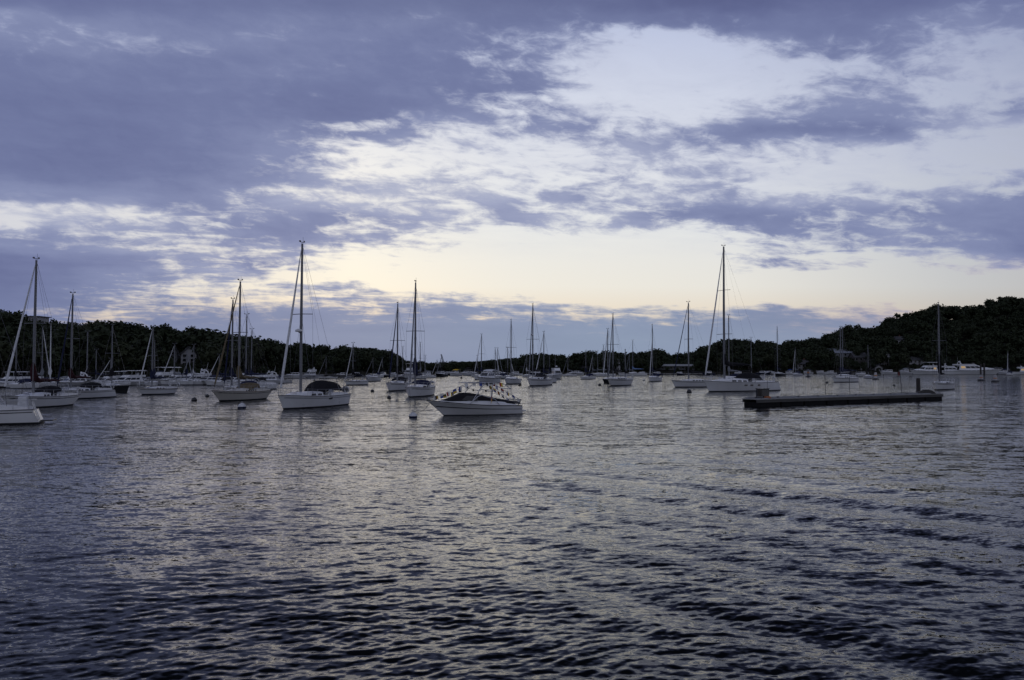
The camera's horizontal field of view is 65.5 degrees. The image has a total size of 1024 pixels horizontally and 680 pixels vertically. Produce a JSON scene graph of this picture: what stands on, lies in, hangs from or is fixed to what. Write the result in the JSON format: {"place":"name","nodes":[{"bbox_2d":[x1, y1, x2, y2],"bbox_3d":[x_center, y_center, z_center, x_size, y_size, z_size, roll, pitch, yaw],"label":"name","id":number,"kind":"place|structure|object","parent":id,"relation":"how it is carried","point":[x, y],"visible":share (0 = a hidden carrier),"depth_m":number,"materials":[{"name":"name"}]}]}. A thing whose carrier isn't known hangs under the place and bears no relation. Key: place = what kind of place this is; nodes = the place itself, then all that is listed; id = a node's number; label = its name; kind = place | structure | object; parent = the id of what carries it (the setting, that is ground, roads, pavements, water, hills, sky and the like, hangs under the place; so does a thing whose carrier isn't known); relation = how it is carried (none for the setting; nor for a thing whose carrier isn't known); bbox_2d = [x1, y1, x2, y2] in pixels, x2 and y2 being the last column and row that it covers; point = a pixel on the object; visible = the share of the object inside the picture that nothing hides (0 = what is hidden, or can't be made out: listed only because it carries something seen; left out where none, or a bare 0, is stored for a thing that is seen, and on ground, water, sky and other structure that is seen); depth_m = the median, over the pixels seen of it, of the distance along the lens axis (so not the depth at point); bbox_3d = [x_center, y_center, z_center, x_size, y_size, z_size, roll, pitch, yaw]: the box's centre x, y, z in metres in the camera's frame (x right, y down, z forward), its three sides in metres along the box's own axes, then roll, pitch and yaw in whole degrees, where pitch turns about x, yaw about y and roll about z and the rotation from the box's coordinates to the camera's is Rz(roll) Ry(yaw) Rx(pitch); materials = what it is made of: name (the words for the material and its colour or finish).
{"place":"outdoors","nodes":[
{"label":"outdoors","id":0,"kind":"place"},
{"bbox_2d":[0,373,1023,679],"bbox_3d":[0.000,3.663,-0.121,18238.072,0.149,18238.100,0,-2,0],"label":"water","id":1,"kind":"structure","parent":0,"point":[578,527],"depth_m":17.16,"materials":[{"name":"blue liquid"}]},
{"bbox_2d":[0,371,28,383],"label":"motor cruiser","id":2,"kind":"object","parent":1,"relation":"on","point":[11,379],"visible":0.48,"depth_m":142.06,"materials":[{"name":"paint"}]},
{"bbox_2d":[0,336,38,388],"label":"sailboat","id":3,"kind":"object","parent":1,"relation":"on","point":[19,384],"visible":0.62,"depth_m":129.38,"materials":[{"name":"paint"}]},
{"bbox_2d":[0,314,56,424],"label":"sailboat","id":4,"kind":"object","parent":1,"relation":"on","point":[21,412],"visible":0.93,"depth_m":50.05,"materials":[{"name":"paint"}]},
{"bbox_2d":[25,325,49,386],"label":"sailboat","id":5,"kind":"object","parent":1,"relation":"on","point":[41,373],"visible":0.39,"depth_m":133.97,"materials":[{"name":"paint"}]},
{"bbox_2d":[0,254,81,407],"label":"sailboat","id":6,"kind":"object","parent":1,"relation":"on","point":[49,396],"visible":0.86,"depth_m":70.60,"materials":[{"name":"paint"}]},
{"bbox_2d":[43,321,56,385],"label":"sailboat","id":7,"kind":"object","parent":1,"relation":"on","point":[49,383],"visible":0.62,"depth_m":132.51,"materials":[{"name":"paint"}]},
{"bbox_2d":[56,372,89,385],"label":"motor cruiser","id":8,"kind":"object","parent":1,"relation":"on","point":[79,382],"visible":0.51,"depth_m":147.73,"materials":[{"name":"paint"}]},
{"bbox_2d":[55,291,115,398],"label":"sailboat","id":9,"kind":"object","parent":1,"relation":"on","point":[93,390],"visible":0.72,"depth_m":88.97,"materials":[{"name":"paint"}]},
{"bbox_2d":[73,331,105,380],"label":"sailboat","id":10,"kind":"object","parent":1,"relation":"on","point":[93,378],"visible":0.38,"depth_m":151.46,"materials":[{"name":"paint"}]},
{"bbox_2d":[84,371,126,382],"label":"motor cruiser","id":11,"kind":"object","parent":1,"relation":"on","point":[106,378],"visible":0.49,"depth_m":150.94,"materials":[{"name":"paint"}]},
{"bbox_2d":[96,324,129,391],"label":"sailboat","id":12,"kind":"object","parent":1,"relation":"on","point":[120,388],"visible":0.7,"depth_m":113.11,"materials":[{"name":"paint"}]},
{"bbox_2d":[97,358,130,385],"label":"sailboat","id":13,"kind":"object","parent":1,"relation":"on","point":[124,383],"visible":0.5,"depth_m":145.24,"materials":[{"name":"paint"}]},
{"bbox_2d":[103,370,147,384],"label":"motor cruiser","id":14,"kind":"object","parent":1,"relation":"on","point":[134,379],"visible":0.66,"depth_m":151.35,"materials":[{"name":"paint"}]},
{"bbox_2d":[0,371,285,378],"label":"pier","id":15,"kind":"structure","parent":1,"relation":"in","point":[127,373],"depth_m":172.27,"materials":[{"name":"brown wood"}]},
{"bbox_2d":[144,340,158,385],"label":"sailboat","id":16,"kind":"object","parent":1,"relation":"on","point":[155,383],"visible":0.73,"depth_m":144.47,"materials":[{"name":"paint"}]},
{"bbox_2d":[136,325,179,394],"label":"sailboat","id":17,"kind":"object","parent":1,"relation":"on","point":[152,390],"visible":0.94,"depth_m":102.55,"materials":[{"name":"paint"}]},
{"bbox_2d":[142,367,181,378],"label":"motor cruiser","id":18,"kind":"object","parent":1,"relation":"on","point":[160,374],"visible":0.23,"depth_m":158.03,"materials":[{"name":"paint"}]},
{"bbox_2d":[160,343,180,384],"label":"sailboat","id":19,"kind":"object","parent":1,"relation":"on","point":[174,381],"visible":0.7,"depth_m":154.29,"materials":[{"name":"paint"}]},
{"bbox_2d":[155,372,187,384],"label":"motor cruiser","id":20,"kind":"object","parent":1,"relation":"on","point":[172,375],"visible":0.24,"depth_m":156.71,"materials":[{"name":"paint"}]},
{"bbox_2d":[179,349,193,384],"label":"sailboat","id":21,"kind":"object","parent":1,"relation":"on","point":[186,373],"visible":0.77,"depth_m":154.46,"materials":[{"name":"paint"}]},
{"bbox_2d":[167,365,211,380],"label":"motor cruiser","id":22,"kind":"object","parent":1,"relation":"on","point":[189,376],"visible":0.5,"depth_m":157.81,"materials":[{"name":"paint"}]},
{"bbox_2d":[180,344,209,384],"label":"sailboat","id":23,"kind":"object","parent":1,"relation":"on","point":[197,382],"visible":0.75,"depth_m":154.51,"materials":[{"name":"paint"}]},
{"bbox_2d":[188,375,223,380],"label":"motor cruiser","id":24,"kind":"object","parent":1,"relation":"on","point":[212,377],"visible":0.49,"depth_m":157.47,"materials":[{"name":"paint"}]},
{"bbox_2d":[206,353,237,385],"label":"sailboat","id":25,"kind":"object","parent":1,"relation":"on","point":[220,381],"visible":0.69,"depth_m":151.03,"materials":[{"name":"paint"}]},
{"bbox_2d":[211,279,272,400],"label":"sailboat","id":26,"kind":"object","parent":1,"relation":"on","point":[247,391],"visible":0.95,"depth_m":85.54,"materials":[{"name":"paint"}]},
{"bbox_2d":[223,297,266,390],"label":"sailboat","id":27,"kind":"object","parent":1,"relation":"on","point":[233,374],"visible":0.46,"depth_m":98.01,"materials":[{"name":"paint"}]},
{"bbox_2d":[222,313,277,388],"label":"sailboat","id":28,"kind":"object","parent":1,"relation":"on","point":[275,385],"visible":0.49,"depth_m":124.84,"materials":[{"name":"paint"}]},
{"bbox_2d":[233,326,275,382],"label":"sailboat","id":29,"kind":"object","parent":1,"relation":"on","point":[260,378],"visible":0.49,"depth_m":139.54,"materials":[{"name":"paint"}]},
{"bbox_2d":[263,366,286,382],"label":"motor cruiser","id":30,"kind":"object","parent":1,"relation":"on","point":[269,378],"visible":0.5,"depth_m":166.87,"materials":[{"name":"paint"}]},
{"bbox_2d":[284,373,306,377],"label":"launch","id":31,"kind":"object","parent":1,"relation":"on","point":[292,375],"visible":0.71,"depth_m":236.65,"materials":[{"name":"paint"}]},
{"bbox_2d":[302,367,318,377],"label":"motor cruiser","id":32,"kind":"object","parent":1,"relation":"on","point":[310,373],"visible":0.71,"depth_m":245.37,"materials":[{"name":"paint"}]},
{"bbox_2d":[278,240,350,409],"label":"sailboat","id":33,"kind":"object","parent":1,"relation":"on","point":[315,394],"visible":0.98,"depth_m":69.72,"materials":[{"name":"paint"}]},
{"bbox_2d":[344,342,368,384],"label":"sailboat","id":34,"kind":"object","parent":1,"relation":"on","point":[357,382],"visible":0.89,"depth_m":154.31,"materials":[{"name":"paint"}]},
{"bbox_2d":[365,374,380,380],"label":"motor cruiser","id":35,"kind":"object","parent":1,"relation":"on","point":[373,377],"visible":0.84,"depth_m":191.65,"materials":[{"name":"paint"}]},
{"bbox_2d":[386,302,410,390],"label":"sailboat","id":36,"kind":"object","parent":1,"relation":"on","point":[397,383],"visible":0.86,"depth_m":120.14,"materials":[{"name":"paint"}]},
{"bbox_2d":[403,351,413,377],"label":"motor cruiser","id":37,"kind":"object","parent":1,"relation":"on","point":[407,371],"visible":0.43,"depth_m":244.73,"materials":[{"name":"paint"}]},
{"bbox_2d":[408,344,426,378],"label":"sailboat","id":38,"kind":"object","parent":1,"relation":"on","point":[417,377],"visible":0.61,"depth_m":229.46,"materials":[{"name":"paint"}]},
{"bbox_2d":[405,280,435,396],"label":"sailboat","id":39,"kind":"object","parent":1,"relation":"on","point":[419,388],"visible":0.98,"depth_m":95.61,"materials":[{"name":"paint"}]},
{"bbox_2d":[426,382,525,415],"bbox_3d":[-2.824,4.549,59.908,7.838,2.830,2.562,1,-2,-30],"label":"runabout","id":40,"kind":"object","parent":1,"relation":"on","point":[461,404],"visible":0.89,"depth_m":58.98,"materials":[{"name":"white plastic"}]},
{"bbox_2d":[430,383,467,399],"bbox_3d":[-4.598,3.781,58.328,2.894,1.301,0.170,1,-2,-15],"label":"signal flag line","id":41,"kind":"object","parent":40,"relation":"attached to","point":[454,391],"visible":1,"depth_m":58.36,"materials":[{"name":"fabric"}]},
{"bbox_2d":[474,334,487,379],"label":"sailboat","id":42,"kind":"object","parent":1,"relation":"on","point":[481,369],"visible":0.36,"depth_m":215.33,"materials":[{"name":"paint"}]},
{"bbox_2d":[477,369,500,382],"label":"motor cruiser","id":43,"kind":"object","parent":1,"relation":"on","point":[483,376],"visible":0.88,"depth_m":172.84,"materials":[{"name":"paint"}]},
{"bbox_2d":[499,348,514,378],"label":"sailboat","id":44,"kind":"object","parent":1,"relation":"on","point":[504,375],"visible":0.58,"depth_m":229.55,"materials":[{"name":"paint"}]},
{"bbox_2d":[505,319,521,383],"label":"sailboat","id":45,"kind":"object","parent":1,"relation":"on","point":[512,380],"visible":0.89,"depth_m":164.77,"materials":[{"name":"paint"}]},
{"bbox_2d":[527,303,552,385],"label":"sailboat","id":46,"kind":"object","parent":1,"relation":"on","point":[539,380],"visible":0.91,"depth_m":148.56,"materials":[{"name":"paint"}]},
{"bbox_2d":[535,331,556,382],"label":"sailboat","id":47,"kind":"object","parent":1,"relation":"on","point":[554,380],"visible":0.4,"depth_m":173.88,"materials":[{"name":"paint"}]},
{"bbox_2d":[549,366,561,378],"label":"motor cruiser","id":48,"kind":"object","parent":1,"relation":"on","point":[556,373],"visible":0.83,"depth_m":228.74,"materials":[{"name":"paint"}]},
{"bbox_2d":[580,350,595,378],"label":"sailboat","id":49,"kind":"object","parent":1,"relation":"on","point":[589,376],"visible":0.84,"depth_m":222.39,"materials":[{"name":"paint"}]},
{"bbox_2d":[595,345,615,375],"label":"sailboat","id":50,"kind":"object","parent":1,"relation":"on","point":[601,374],"visible":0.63,"depth_m":284.68,"materials":[{"name":"paint"}]},
{"bbox_2d":[603,328,619,383],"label":"sailboat","id":51,"kind":"object","parent":1,"relation":"on","point":[605,380],"visible":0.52,"depth_m":167.82,"materials":[{"name":"paint"}]},
{"bbox_2d":[607,313,633,385],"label":"sailboat","id":52,"kind":"object","parent":1,"relation":"on","point":[616,380],"visible":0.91,"depth_m":148.82,"materials":[{"name":"paint"}]},
{"bbox_2d":[618,342,646,375],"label":"sailboat","id":53,"kind":"object","parent":1,"relation":"on","point":[634,374],"visible":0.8,"depth_m":296.20,"materials":[{"name":"paint"}]},
{"bbox_2d":[648,323,661,380],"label":"sailboat","id":54,"kind":"object","parent":1,"relation":"on","point":[654,377],"visible":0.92,"depth_m":191.17,"materials":[{"name":"paint"}]},
{"bbox_2d":[647,372,702,374],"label":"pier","id":55,"kind":"structure","parent":1,"relation":"in","point":[665,373],"depth_m":324.10,"materials":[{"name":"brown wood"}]},
{"bbox_2d":[671,301,720,386],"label":"sailboat","id":56,"kind":"object","parent":1,"relation":"on","point":[688,382],"visible":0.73,"depth_m":138.52,"materials":[{"name":"paint"}]},
{"bbox_2d":[719,314,738,378],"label":"sailboat","id":57,"kind":"object","parent":1,"relation":"on","point":[732,376],"visible":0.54,"depth_m":173.10,"materials":[{"name":"paint"}]},
{"bbox_2d":[703,245,780,391],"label":"sailboat","id":58,"kind":"object","parent":1,"relation":"on","point":[745,381],"visible":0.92,"depth_m":115.26,"materials":[{"name":"paint"}]},
{"bbox_2d":[774,326,785,375],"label":"sailboat","id":59,"kind":"object","parent":1,"relation":"on","point":[779,373],"visible":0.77,"depth_m":283.54,"materials":[{"name":"paint"}]},
{"bbox_2d":[792,347,802,375],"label":"sailboat","id":60,"kind":"object","parent":1,"relation":"on","point":[796,373],"visible":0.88,"depth_m":296.17,"materials":[{"name":"paint"}]},
{"bbox_2d":[742,392,942,406],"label":"floating dock","id":61,"kind":"object","parent":1,"relation":"on","point":[818,399],"visible":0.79,"depth_m":77.19,"materials":[{"name":"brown wood"}]},
{"bbox_2d":[755,388,769,397],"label":"dock box","id":62,"kind":"object","parent":61,"relation":"on","point":[765,391],"visible":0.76,"depth_m":72.94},
{"bbox_2d":[832,326,858,381],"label":"sailboat","id":63,"kind":"object","parent":1,"relation":"on","point":[840,378],"visible":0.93,"depth_m":182.05,"materials":[{"name":"paint"}]},
{"bbox_2d":[910,362,944,374],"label":"motor cruiser","id":64,"kind":"object","parent":1,"relation":"on","point":[925,370],"visible":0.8,"depth_m":337.66,"materials":[{"name":"paint"}]},
{"bbox_2d":[932,302,954,389],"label":"sailboat","id":65,"kind":"object","parent":1,"relation":"on","point":[942,385],"visible":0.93,"depth_m":123.61,"materials":[{"name":"paint"}]},
{"bbox_2d":[942,361,1001,374],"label":"motor cruiser","id":66,"kind":"object","parent":1,"relation":"on","point":[969,369],"visible":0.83,"depth_m":337.68,"materials":[{"name":"paint"}]},
{"bbox_2d":[0,312,1023,377],"bbox_3d":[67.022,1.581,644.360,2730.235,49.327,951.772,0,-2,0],"label":"hillside","id":67,"kind":"structure","parent":0,"point":[715,372],"depth_m":397.04,"materials":[{"name":"green plant"}]},
{"bbox_2d":[0,340,21,377],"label":"tree","id":68,"kind":"object","parent":67,"relation":"on","point":[6,351],"visible":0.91,"depth_m":178.57,"materials":[{"name":"green plant"}]},
{"bbox_2d":[11,343,40,372],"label":"tree","id":69,"kind":"object","parent":67,"relation":"on","point":[22,362],"visible":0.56,"depth_m":182.22,"materials":[{"name":"green plant"}]},
{"bbox_2d":[26,316,51,322],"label":"house","id":70,"kind":"structure","parent":67,"relation":"on","point":[42,318],"depth_m":297.88,"materials":[{"name":"grey glass"}]},
{"bbox_2d":[22,341,61,375],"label":"tree","id":71,"kind":"object","parent":67,"relation":"on","point":[38,353],"visible":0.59,"depth_m":181.93,"materials":[{"name":"green plant"}]},
{"bbox_2d":[48,351,75,370],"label":"tree","id":72,"kind":"object","parent":67,"relation":"on","point":[56,357],"visible":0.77,"depth_m":180.89,"materials":[{"name":"green plant"}]},
{"bbox_2d":[64,350,80,373],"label":"tree","id":73,"kind":"object","parent":67,"relation":"on","point":[75,353],"visible":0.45,"depth_m":183.39,"materials":[{"name":"green plant"}]},
{"bbox_2d":[73,339,105,376],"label":"tree","id":74,"kind":"object","parent":67,"relation":"on","point":[80,361],"visible":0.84,"depth_m":179.25,"materials":[{"name":"green plant"}]},
{"bbox_2d":[79,321,100,327],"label":"tree","id":75,"kind":"object","parent":67,"relation":"on","point":[89,324],"visible":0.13,"depth_m":294.76,"materials":[{"name":"green plant"}]},
{"bbox_2d":[99,345,114,368],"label":"tree","id":76,"kind":"object","parent":67,"relation":"on","point":[107,359],"visible":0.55,"depth_m":182.47,"materials":[{"name":"green plant"}]},
{"bbox_2d":[98,342,136,368],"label":"tree","id":77,"kind":"object","parent":67,"relation":"on","point":[126,353],"visible":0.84,"depth_m":182.31,"materials":[{"name":"green plant"}]},
{"bbox_2d":[120,360,134,373],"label":"tree","id":78,"kind":"object","parent":67,"relation":"on","point":[130,365],"visible":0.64,"depth_m":181.92,"materials":[{"name":"green plant"}]},
{"bbox_2d":[135,353,161,375],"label":"tree","id":79,"kind":"object","parent":67,"relation":"on","point":[140,360],"visible":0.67,"depth_m":178.26,"materials":[{"name":"green plant"}]},
{"bbox_2d":[148,348,175,370],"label":"tree","id":80,"kind":"object","parent":67,"relation":"on","point":[161,362],"visible":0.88,"depth_m":177.94,"materials":[{"name":"green plant"}]},
{"bbox_2d":[168,344,180,361],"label":"house","id":81,"kind":"structure","parent":67,"relation":"on","point":[177,355],"depth_m":240.00,"materials":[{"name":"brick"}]},
{"bbox_2d":[180,347,197,363],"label":"house","id":82,"kind":"structure","parent":67,"relation":"on","point":[183,354],"depth_m":235.93,"materials":[{"name":"brick"}]},
{"bbox_2d":[196,344,223,374],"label":"tree","id":83,"kind":"object","parent":67,"relation":"on","point":[209,357],"visible":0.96,"depth_m":181.11,"materials":[{"name":"green plant"}]},
{"bbox_2d":[221,345,250,369],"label":"tree","id":84,"kind":"object","parent":67,"relation":"on","point":[235,361],"visible":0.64,"depth_m":189.02,"materials":[{"name":"green plant"}]},
{"bbox_2d":[241,341,265,372],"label":"tree","id":85,"kind":"object","parent":67,"relation":"on","point":[256,349],"visible":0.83,"depth_m":189.28,"materials":[{"name":"green plant"}]},
{"bbox_2d":[292,358,309,373],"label":"tree","id":86,"kind":"object","parent":67,"relation":"on","point":[304,366],"visible":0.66,"depth_m":267.51,"materials":[{"name":"green plant"}]},
{"bbox_2d":[314,355,326,369],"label":"tree","id":87,"kind":"object","parent":67,"relation":"on","point":[318,359],"visible":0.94,"depth_m":283.96,"materials":[{"name":"green plant"}]},
{"bbox_2d":[338,358,353,371],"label":"tree","id":88,"kind":"object","parent":67,"relation":"on","point":[343,363],"visible":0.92,"depth_m":287.28,"materials":[{"name":"green plant"}]},
{"bbox_2d":[360,351,375,371],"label":"tree","id":89,"kind":"object","parent":67,"relation":"on","point":[369,356],"visible":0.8,"depth_m":311.94,"materials":[{"name":"green plant"}]},
{"bbox_2d":[365,359,379,373],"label":"tree","id":90,"kind":"object","parent":67,"relation":"on","point":[374,366],"visible":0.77,"depth_m":315.23,"materials":[{"name":"green plant"}]},
{"bbox_2d":[377,355,389,367],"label":"tree","id":91,"kind":"object","parent":67,"relation":"on","point":[385,363],"visible":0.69,"depth_m":331.57,"materials":[{"name":"green plant"}]},
{"bbox_2d":[0,296,1023,377],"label":"woodland","id":92,"kind":"object","parent":67,"relation":"on","point":[971,323],"visible":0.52,"depth_m":401.64,"materials":[{"name":"green plant"}]},
{"bbox_2d":[589,356,600,371],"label":"tree","id":93,"kind":"object","parent":67,"relation":"on","point":[594,364],"visible":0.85,"depth_m":371.39,"materials":[{"name":"green plant"}]},
{"bbox_2d":[658,364,693,371],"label":"waterfront pavilion","id":94,"kind":"structure","parent":67,"relation":"on","point":[664,366],"depth_m":378.19,"materials":[{"name":"grey glass"}]},
{"bbox_2d":[712,357,721,366],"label":"tree","id":95,"kind":"object","parent":67,"relation":"on","point":[717,361],"visible":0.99,"depth_m":381.62,"materials":[{"name":"green plant"}]},
{"bbox_2d":[749,357,763,372],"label":"tree","id":96,"kind":"object","parent":67,"relation":"on","point":[756,363],"visible":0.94,"depth_m":387.33,"materials":[{"name":"green plant"}]},
{"bbox_2d":[761,353,773,370],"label":"tree","id":97,"kind":"object","parent":67,"relation":"on","point":[768,357],"visible":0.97,"depth_m":396.24,"materials":[{"name":"green plant"}]},
{"bbox_2d":[797,358,808,369],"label":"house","id":98,"kind":"structure","parent":67,"relation":"on","point":[801,365],"depth_m":414.78,"materials":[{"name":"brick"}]},
{"bbox_2d":[831,349,851,357],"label":"house","id":99,"kind":"structure","parent":67,"relation":"on","point":[846,353],"depth_m":439.98,"materials":[{"name":"brick"}]},
{"bbox_2d":[848,352,867,362],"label":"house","id":100,"kind":"structure","parent":67,"relation":"on","point":[860,358],"depth_m":430.23,"materials":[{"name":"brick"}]},
{"bbox_2d":[910,356,924,364],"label":"house","id":101,"kind":"structure","parent":67,"relation":"on","point":[917,361],"depth_m":419.85,"materials":[{"name":"brick"}]},
{"bbox_2d":[0,0,1023,363],"label":"sky","id":102,"kind":"structure","parent":0,"point":[584,162],"materials":[{"name":"blue"}]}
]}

